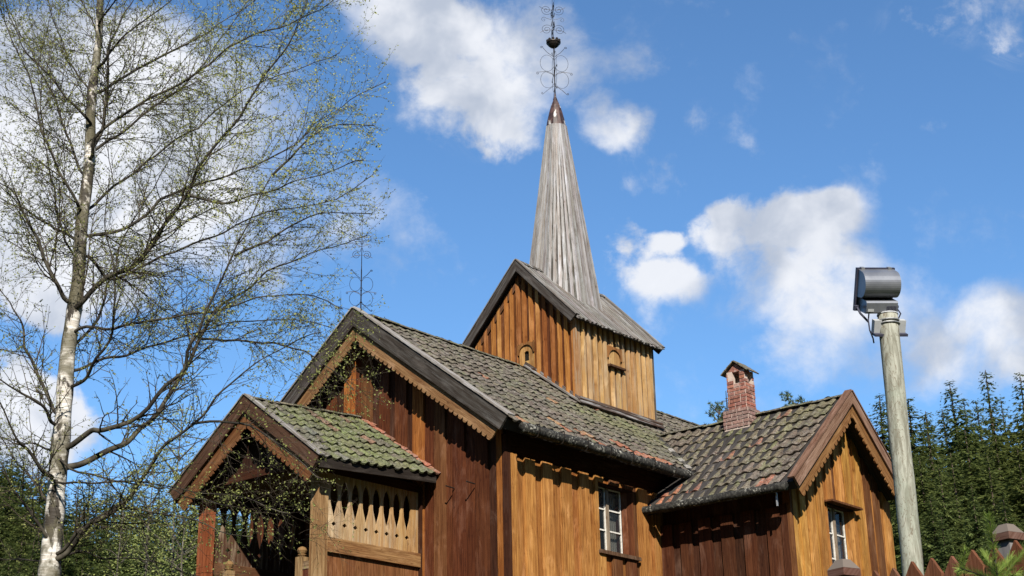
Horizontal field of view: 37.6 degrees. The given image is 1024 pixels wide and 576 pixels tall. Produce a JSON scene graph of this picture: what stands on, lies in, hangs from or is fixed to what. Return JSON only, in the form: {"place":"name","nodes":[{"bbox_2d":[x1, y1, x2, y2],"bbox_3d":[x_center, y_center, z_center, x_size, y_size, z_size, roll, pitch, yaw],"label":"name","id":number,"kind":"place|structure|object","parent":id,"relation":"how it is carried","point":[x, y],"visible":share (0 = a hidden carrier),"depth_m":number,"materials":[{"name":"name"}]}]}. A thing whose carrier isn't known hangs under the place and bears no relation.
{"place":"outdoors","nodes":[
{"label":"outdoors","id":0,"kind":"place"},
{"bbox_2d":[0,0,1023,554],"label":"sky","id":1,"kind":"structure","parent":0,"point":[737,163],"materials":[{"name":"blue"}]},
{"bbox_3d":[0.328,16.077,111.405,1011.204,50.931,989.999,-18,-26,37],"label":"ground","id":2,"kind":"structure","parent":0,"visible":0},
{"bbox_2d":[0,470,12,537],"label":"spruce tree","id":3,"kind":"object","parent":2,"relation":"on","point":[1,488],"visible":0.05,"depth_m":117.07,"materials":[{"name":"green plant"}]},
{"bbox_2d":[0,448,14,542],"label":"spruce tree","id":4,"kind":"object","parent":2,"relation":"on","point":[2,476],"visible":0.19,"depth_m":119.05,"materials":[{"name":"green plant"}]},
{"bbox_2d":[0,503,19,574],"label":"spruce tree","id":5,"kind":"object","parent":2,"relation":"on","point":[2,529],"visible":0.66,"depth_m":89.03,"materials":[{"name":"green plant"}]},
{"bbox_2d":[0,546,24,575],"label":"spruce tree","id":6,"kind":"object","parent":2,"relation":"on","point":[7,571],"visible":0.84,"depth_m":71.67,"materials":[{"name":"green plant"}]},
{"bbox_2d":[0,471,31,575],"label":"spruce tree","id":7,"kind":"object","parent":2,"relation":"on","point":[6,513],"visible":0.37,"depth_m":99.11,"materials":[{"name":"green plant"}]},
{"bbox_2d":[0,517,35,575],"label":"spruce tree","id":8,"kind":"object","parent":2,"relation":"on","point":[21,548],"visible":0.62,"depth_m":85.42,"materials":[{"name":"green plant"}]},
{"bbox_2d":[0,445,36,516],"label":"spruce tree","id":9,"kind":"object","parent":2,"relation":"on","point":[10,470],"visible":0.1,"depth_m":124.12,"materials":[{"name":"green plant"}]},
{"bbox_2d":[4,454,36,551],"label":"spruce tree","id":10,"kind":"object","parent":2,"relation":"on","point":[21,483],"visible":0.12,"depth_m":116.88,"materials":[{"name":"green plant"}]},
{"bbox_2d":[0,485,42,574],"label":"spruce tree","id":11,"kind":"object","parent":2,"relation":"on","point":[20,514],"visible":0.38,"depth_m":96.94,"materials":[{"name":"green plant"}]},
{"bbox_2d":[11,528,42,575],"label":"spruce tree","id":12,"kind":"object","parent":2,"relation":"on","point":[36,556],"visible":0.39,"depth_m":82.92,"materials":[{"name":"green plant"}]},
{"bbox_2d":[21,561,37,575],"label":"spruce tree","id":13,"kind":"object","parent":2,"relation":"on","point":[34,565],"visible":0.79,"depth_m":67.76,"materials":[{"name":"green plant"}]},
{"bbox_2d":[20,457,47,548],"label":"spruce tree","id":14,"kind":"object","parent":2,"relation":"on","point":[40,497],"visible":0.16,"depth_m":120.99,"materials":[{"name":"green plant"}]},
{"bbox_2d":[27,482,66,554],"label":"spruce tree","id":15,"kind":"object","parent":2,"relation":"on","point":[38,511],"visible":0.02,"depth_m":110.78,"materials":[{"name":"green plant"}]},
{"bbox_2d":[40,490,85,572],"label":"spruce tree","id":16,"kind":"object","parent":2,"relation":"on","point":[68,516],"visible":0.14,"depth_m":107.37,"materials":[{"name":"green plant"}]},
{"bbox_2d":[61,530,85,575],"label":"spruce tree","id":17,"kind":"object","parent":2,"relation":"on","point":[64,571],"visible":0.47,"depth_m":79.47,"materials":[{"name":"green plant"}]},
{"bbox_2d":[61,507,98,575],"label":"spruce tree","id":18,"kind":"object","parent":2,"relation":"on","point":[78,556],"visible":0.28,"depth_m":88.88,"materials":[{"name":"green plant"}]},
{"bbox_2d":[73,558,88,575],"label":"spruce tree","id":19,"kind":"object","parent":2,"relation":"on","point":[82,562],"visible":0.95,"depth_m":69.76,"materials":[{"name":"green plant"}]},
{"bbox_2d":[65,485,97,574],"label":"spruce tree","id":20,"kind":"object","parent":2,"relation":"on","point":[78,496],"visible":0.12,"depth_m":117.22,"materials":[{"name":"green plant"}]},
{"bbox_2d":[74,480,108,575],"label":"spruce tree","id":21,"kind":"object","parent":2,"relation":"on","point":[94,515],"visible":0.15,"depth_m":118.92,"materials":[{"name":"green plant"}]},
{"bbox_2d":[75,520,117,574],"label":"spruce tree","id":22,"kind":"object","parent":2,"relation":"on","point":[90,564],"visible":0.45,"depth_m":87.10,"materials":[{"name":"green plant"}]},
{"bbox_2d":[87,478,117,552],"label":"spruce tree","id":23,"kind":"object","parent":2,"relation":"on","point":[106,505],"visible":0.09,"depth_m":123.02,"materials":[{"name":"green plant"}]},
{"bbox_2d":[88,538,137,575],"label":"spruce tree","id":24,"kind":"object","parent":2,"relation":"on","point":[104,573],"visible":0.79,"depth_m":73.44,"materials":[{"name":"green plant"}]},
{"bbox_2d":[82,502,148,575],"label":"birch tree","id":25,"kind":"object","parent":2,"relation":"on","point":[116,571],"visible":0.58,"depth_m":39.41,"materials":[{"name":"green plant"}]},
{"bbox_2d":[104,490,131,574],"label":"spruce tree","id":26,"kind":"object","parent":2,"relation":"on","point":[119,536],"visible":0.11,"depth_m":116.44,"materials":[{"name":"green plant"}]},
{"bbox_2d":[96,517,140,575],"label":"spruce tree","id":27,"kind":"object","parent":2,"relation":"on","point":[117,550],"visible":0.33,"depth_m":85.36,"materials":[{"name":"green plant"}]},
{"bbox_2d":[103,487,154,554],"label":"spruce tree","id":28,"kind":"object","parent":2,"relation":"on","point":[133,500],"visible":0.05,"depth_m":120.91,"materials":[{"name":"green plant"}]},
{"bbox_2d":[124,492,159,573],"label":"spruce tree","id":29,"kind":"object","parent":2,"relation":"on","point":[135,533],"visible":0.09,"depth_m":118.59,"materials":[{"name":"green plant"}]},
{"bbox_2d":[105,450,179,575],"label":"birch tree","id":30,"kind":"object","parent":2,"relation":"on","point":[146,556],"visible":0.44,"depth_m":43.00,"materials":[{"name":"green plant"}]},
{"bbox_2d":[113,523,177,575],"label":"spruce tree","id":31,"kind":"object","parent":2,"relation":"on","point":[141,567],"visible":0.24,"depth_m":83.13,"materials":[{"name":"green plant"}]},
{"bbox_2d":[151,484,168,551],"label":"spruce tree","id":32,"kind":"object","parent":2,"relation":"on","point":[160,509],"visible":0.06,"depth_m":124.06,"materials":[{"name":"green plant"}]},
{"bbox_2d":[144,506,190,575],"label":"spruce tree","id":33,"kind":"object","parent":2,"relation":"on","point":[157,531],"visible":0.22,"depth_m":99.20,"materials":[{"name":"green plant"}]},
{"bbox_2d":[121,403,220,575],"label":"birch tree","id":34,"kind":"object","parent":2,"relation":"on","point":[173,527],"visible":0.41,"depth_m":46.71,"materials":[{"name":"green plant"}]},
{"bbox_2d":[149,471,197,575],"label":"conifer tree","id":35,"kind":"object","parent":2,"relation":"on","point":[190,507],"visible":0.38,"depth_m":39.34,"materials":[{"name":"green plant"}]},
{"bbox_2d":[164,528,188,575],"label":"spruce tree","id":36,"kind":"object","parent":2,"relation":"on","point":[177,547],"visible":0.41,"depth_m":89.62,"materials":[{"name":"green plant"}]},
{"bbox_2d":[157,505,197,575],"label":"spruce tree","id":37,"kind":"object","parent":2,"relation":"on","point":[192,532],"visible":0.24,"depth_m":103.78,"materials":[{"name":"green plant"}]},
{"bbox_2d":[176,507,198,571],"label":"spruce tree","id":38,"kind":"object","parent":2,"relation":"on","point":[193,523],"visible":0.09,"depth_m":113.60,"materials":[{"name":"green plant"}]},
{"bbox_2d":[175,508,219,575],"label":"spruce tree","id":39,"kind":"object","parent":2,"relation":"on","point":[189,564],"visible":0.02,"depth_m":68.85,"materials":[{"name":"green plant"}]},
{"bbox_2d":[0,0,398,575],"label":"birch tree","id":40,"kind":"object","parent":2,"relation":"on","point":[53,554],"visible":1,"depth_m":12.11,"materials":[{"name":"green plant"}]},
{"bbox_2d":[188,526,227,573],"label":"spruce tree","id":41,"kind":"object","parent":2,"relation":"on","point":[215,549],"visible":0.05,"depth_m":56.67,"materials":[{"name":"green plant"}]},
{"bbox_2d":[191,512,248,574],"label":"spruce tree","id":42,"kind":"object","parent":2,"relation":"on","point":[226,528],"visible":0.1,"depth_m":67.62,"materials":[{"name":"green plant"}]},
{"bbox_2d":[219,511,242,532],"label":"spruce tree","id":43,"kind":"object","parent":2,"relation":"on","point":[237,519],"visible":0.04,"depth_m":111.00,"materials":[{"name":"green plant"}]},
{"bbox_2d":[227,527,248,554],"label":"spruce tree","id":44,"kind":"object","parent":2,"relation":"on","point":[237,538],"visible":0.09,"depth_m":54.81,"materials":[{"name":"green plant"}]},
{"bbox_2d":[236,514,250,553],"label":"spruce tree","id":45,"kind":"object","parent":2,"relation":"on","point":[246,528],"visible":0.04,"depth_m":71.66,"materials":[{"name":"green plant"}]},
{"bbox_2d":[167,2,896,575],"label":"stave clad church","id":46,"kind":"structure","parent":2,"relation":"on","point":[525,428],"depth_m":25.44,"materials":[{"name":"brown wood"}]},
{"bbox_2d":[598,482,641,561],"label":"window","id":47,"kind":"structure","parent":46,"relation":"in","point":[620,516],"depth_m":25.71,"materials":[{"name":"white paint"}]},
{"bbox_2d":[824,499,862,566],"bbox_3d":[5.633,4.449,25.890,0.484,1.425,1.120,-18,-26,37],"label":"window","id":48,"kind":"structure","parent":46,"relation":"in","point":[842,523],"depth_m":26.14,"materials":[{"name":"white paint"}]},
{"bbox_2d":[704,400,728,423],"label":"pine tree","id":49,"kind":"object","parent":2,"relation":"on","point":[717,407],"visible":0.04,"depth_m":58.04,"materials":[{"name":"green plant"}]},
{"bbox_2d":[779,391,804,405],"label":"pine tree","id":50,"kind":"object","parent":2,"relation":"on","point":[788,395],"visible":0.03,"depth_m":62.03,"materials":[{"name":"green plant"}]},
{"bbox_2d":[827,559,860,575],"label":"fence post","id":51,"kind":"object","parent":2,"relation":"on","point":[844,567],"visible":1,"depth_m":9.23,"materials":[{"name":"grey stone"}]},
{"bbox_2d":[876,413,888,446],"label":"spruce tree","id":52,"kind":"object","parent":2,"relation":"on","point":[885,428],"depth_m":84.08,"materials":[{"name":"green plant"}]},
{"bbox_2d":[853,267,923,575],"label":"floodlight pole","id":53,"kind":"object","parent":2,"relation":"on","point":[877,290],"visible":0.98,"depth_m":11.72,"materials":[{"name":"grey wood"}]},
{"bbox_2d":[868,393,918,536],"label":"spruce tree","id":54,"kind":"object","parent":2,"relation":"on","point":[883,437],"visible":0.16,"depth_m":71.46,"materials":[{"name":"green plant"}]},
{"bbox_2d":[895,546,925,571],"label":"spruce tree","id":55,"kind":"object","parent":2,"relation":"on","point":[899,570],"visible":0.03,"depth_m":43.70,"materials":[{"name":"green plant"}]},
{"bbox_2d":[888,448,937,574],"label":"spruce tree","id":56,"kind":"object","parent":2,"relation":"on","point":[892,504],"visible":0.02,"depth_m":58.97,"materials":[{"name":"green plant"}]},
{"bbox_2d":[891,503,938,575],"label":"spruce tree","id":57,"kind":"object","parent":2,"relation":"on","point":[897,556],"visible":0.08,"depth_m":49.30,"materials":[{"name":"green plant"}]},
{"bbox_2d":[885,399,966,554],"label":"spruce tree","id":58,"kind":"object","parent":2,"relation":"on","point":[914,437],"visible":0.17,"depth_m":69.36,"materials":[{"name":"green plant"}]},
{"bbox_2d":[893,455,959,572],"bbox_3d":[15.242,11.941,53.736,6.462,12.242,7.264,17,-27,-39],"label":"spruce tree","id":59,"kind":"object","parent":2,"relation":"on","point":[922,493],"visible":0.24,"depth_m":55.45,"materials":[{"name":"green plant"}]},
{"bbox_2d":[920,419,941,465],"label":"spruce tree","id":60,"kind":"object","parent":2,"relation":"on","point":[929,435],"depth_m":97.85,"materials":[{"name":"green plant"}]},
{"bbox_2d":[912,411,955,556],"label":"spruce tree","id":61,"kind":"object","parent":2,"relation":"on","point":[927,424],"visible":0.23,"depth_m":65.40,"materials":[{"name":"green plant"}]},
{"bbox_2d":[919,497,962,573],"bbox_3d":[13.442,10.836,46.435,4.624,8.829,5.198,9,-22,-28],"label":"spruce tree","id":62,"kind":"object","parent":2,"relation":"on","point":[932,539],"visible":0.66,"depth_m":47.35,"materials":[{"name":"green plant"}]},
{"bbox_2d":[915,429,967,530],"bbox_3d":[18.278,13.113,61.414,7.436,15.232,7.349,-6,-21,13],"label":"spruce tree","id":63,"kind":"object","parent":2,"relation":"on","point":[932,469],"visible":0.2,"depth_m":63.43,"materials":[{"name":"green plant"}]},
{"bbox_2d":[933,409,953,487],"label":"spruce tree","id":64,"kind":"object","parent":2,"relation":"on","point":[944,425],"visible":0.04,"depth_m":89.64,"materials":[{"name":"green plant"}]},
{"bbox_2d":[926,514,962,572],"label":"spruce tree","id":65,"kind":"object","parent":2,"relation":"on","point":[945,556],"visible":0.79,"depth_m":43.65,"materials":[{"name":"green plant"}]},
{"bbox_2d":[872,540,1023,575],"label":"picket fence","id":66,"kind":"object","parent":2,"relation":"on","point":[933,568],"visible":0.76,"depth_m":8.79,"materials":[{"name":"brown wood"}]},
{"bbox_2d":[918,465,980,568],"bbox_3d":[15.782,11.643,51.863,6.004,11.405,6.046,5,-21,-17],"label":"spruce tree","id":67,"kind":"object","parent":2,"relation":"on","point":[949,513],"visible":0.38,"depth_m":53.19,"materials":[{"name":"green plant"}]},
{"bbox_2d":[938,453,983,560],"bbox_3d":[17.080,12.359,55.725,5.359,12.809,5.087,2,-21,-9],"label":"spruce tree","id":68,"kind":"object","parent":2,"relation":"on","point":[964,498],"visible":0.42,"depth_m":57.44,"materials":[{"name":"green plant"}]},
{"bbox_2d":[939,398,986,474],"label":"spruce tree","id":69,"kind":"object","parent":2,"relation":"on","point":[967,404],"visible":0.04,"depth_m":83.49,"materials":[{"name":"green plant"}]},
{"bbox_2d":[931,379,995,541],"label":"spruce tree","id":70,"kind":"object","parent":2,"relation":"on","point":[954,432],"visible":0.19,"depth_m":71.15,"materials":[{"name":"green plant"}]},
{"bbox_2d":[928,425,1016,560],"bbox_3d":[19.131,12.670,59.682,9.925,14.960,9.811,8,-22,-23],"label":"spruce tree","id":71,"kind":"object","parent":2,"relation":"on","point":[973,477],"visible":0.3,"depth_m":61.32,"materials":[{"name":"green plant"}]},
{"bbox_2d":[956,482,995,562],"bbox_3d":[15.390,11.076,48.355,3.788,9.797,4.258,6,-22,-19],"label":"spruce tree","id":72,"kind":"object","parent":2,"relation":"on","point":[971,533],"visible":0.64,"depth_m":49.48,"materials":[{"name":"green plant"}]},
{"bbox_2d":[968,516,997,562],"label":"spruce tree","id":73,"kind":"object","parent":2,"relation":"on","point":[985,545],"visible":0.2,"depth_m":43.65,"materials":[{"name":"green plant"}]},
{"bbox_2d":[962,400,1011,474],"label":"spruce tree","id":74,"kind":"object","parent":2,"relation":"on","point":[977,418],"visible":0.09,"depth_m":77.35,"materials":[{"name":"green plant"}]},
{"bbox_2d":[952,511,1023,575],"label":"pine sapling","id":75,"kind":"object","parent":2,"relation":"on","point":[995,566],"visible":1,"depth_m":7.61,"materials":[{"name":"green plant"}]},
{"bbox_2d":[970,456,1012,552],"bbox_3d":[17.058,11.529,51.883,4.779,11.615,4.539,10,-23,-28],"label":"spruce tree","id":76,"kind":"object","parent":2,"relation":"on","point":[993,506],"visible":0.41,"depth_m":53.34,"materials":[{"name":"green plant"}]},
{"bbox_2d":[964,436,1023,542],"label":"spruce tree","id":77,"kind":"object","parent":2,"relation":"on","point":[999,466],"visible":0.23,"depth_m":63.55,"materials":[{"name":"green plant"}]},
{"bbox_2d":[965,406,1023,527],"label":"spruce tree","id":78,"kind":"object","parent":2,"relation":"on","point":[1000,439],"visible":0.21,"depth_m":65.12,"materials":[{"name":"green plant"}]},
{"bbox_2d":[974,370,1019,483],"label":"spruce tree","id":79,"kind":"object","parent":2,"relation":"on","point":[988,399],"visible":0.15,"depth_m":79.40,"materials":[{"name":"green plant"}]},
{"bbox_2d":[982,494,1023,547],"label":"spruce tree","id":80,"kind":"object","parent":2,"relation":"on","point":[1005,517],"visible":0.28,"depth_m":45.86,"materials":[{"name":"green plant"}]},
{"bbox_2d":[987,447,1023,541],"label":"spruce tree","id":81,"kind":"object","parent":2,"relation":"on","point":[1015,494],"visible":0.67,"depth_m":51.69,"materials":[{"name":"green plant"}]},
{"bbox_2d":[989,372,1023,476],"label":"spruce tree","id":82,"kind":"object","parent":2,"relation":"on","point":[1014,438],"visible":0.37,"depth_m":69.19,"materials":[{"name":"green plant"}]},
{"bbox_2d":[991,397,1022,459],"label":"spruce tree","id":83,"kind":"object","parent":2,"relation":"on","point":[1002,410],"visible":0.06,"depth_m":79.66,"materials":[{"name":"green plant"}]},
{"bbox_2d":[992,523,1023,558],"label":"fence post","id":84,"kind":"object","parent":2,"relation":"on","point":[1007,534],"visible":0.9,"depth_m":9.52,"materials":[{"name":"grey stone"}]},
{"bbox_2d":[1003,404,1023,469],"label":"spruce tree","id":85,"kind":"object","parent":2,"relation":"on","point":[1020,436],"visible":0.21,"depth_m":65.26,"materials":[{"name":"green plant"}]},
{"bbox_2d":[1018,513,1023,547],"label":"spruce tree","id":86,"kind":"object","parent":2,"relation":"on","point":[1023,530],"visible":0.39,"depth_m":43.82,"materials":[{"name":"green plant"}]}
]}

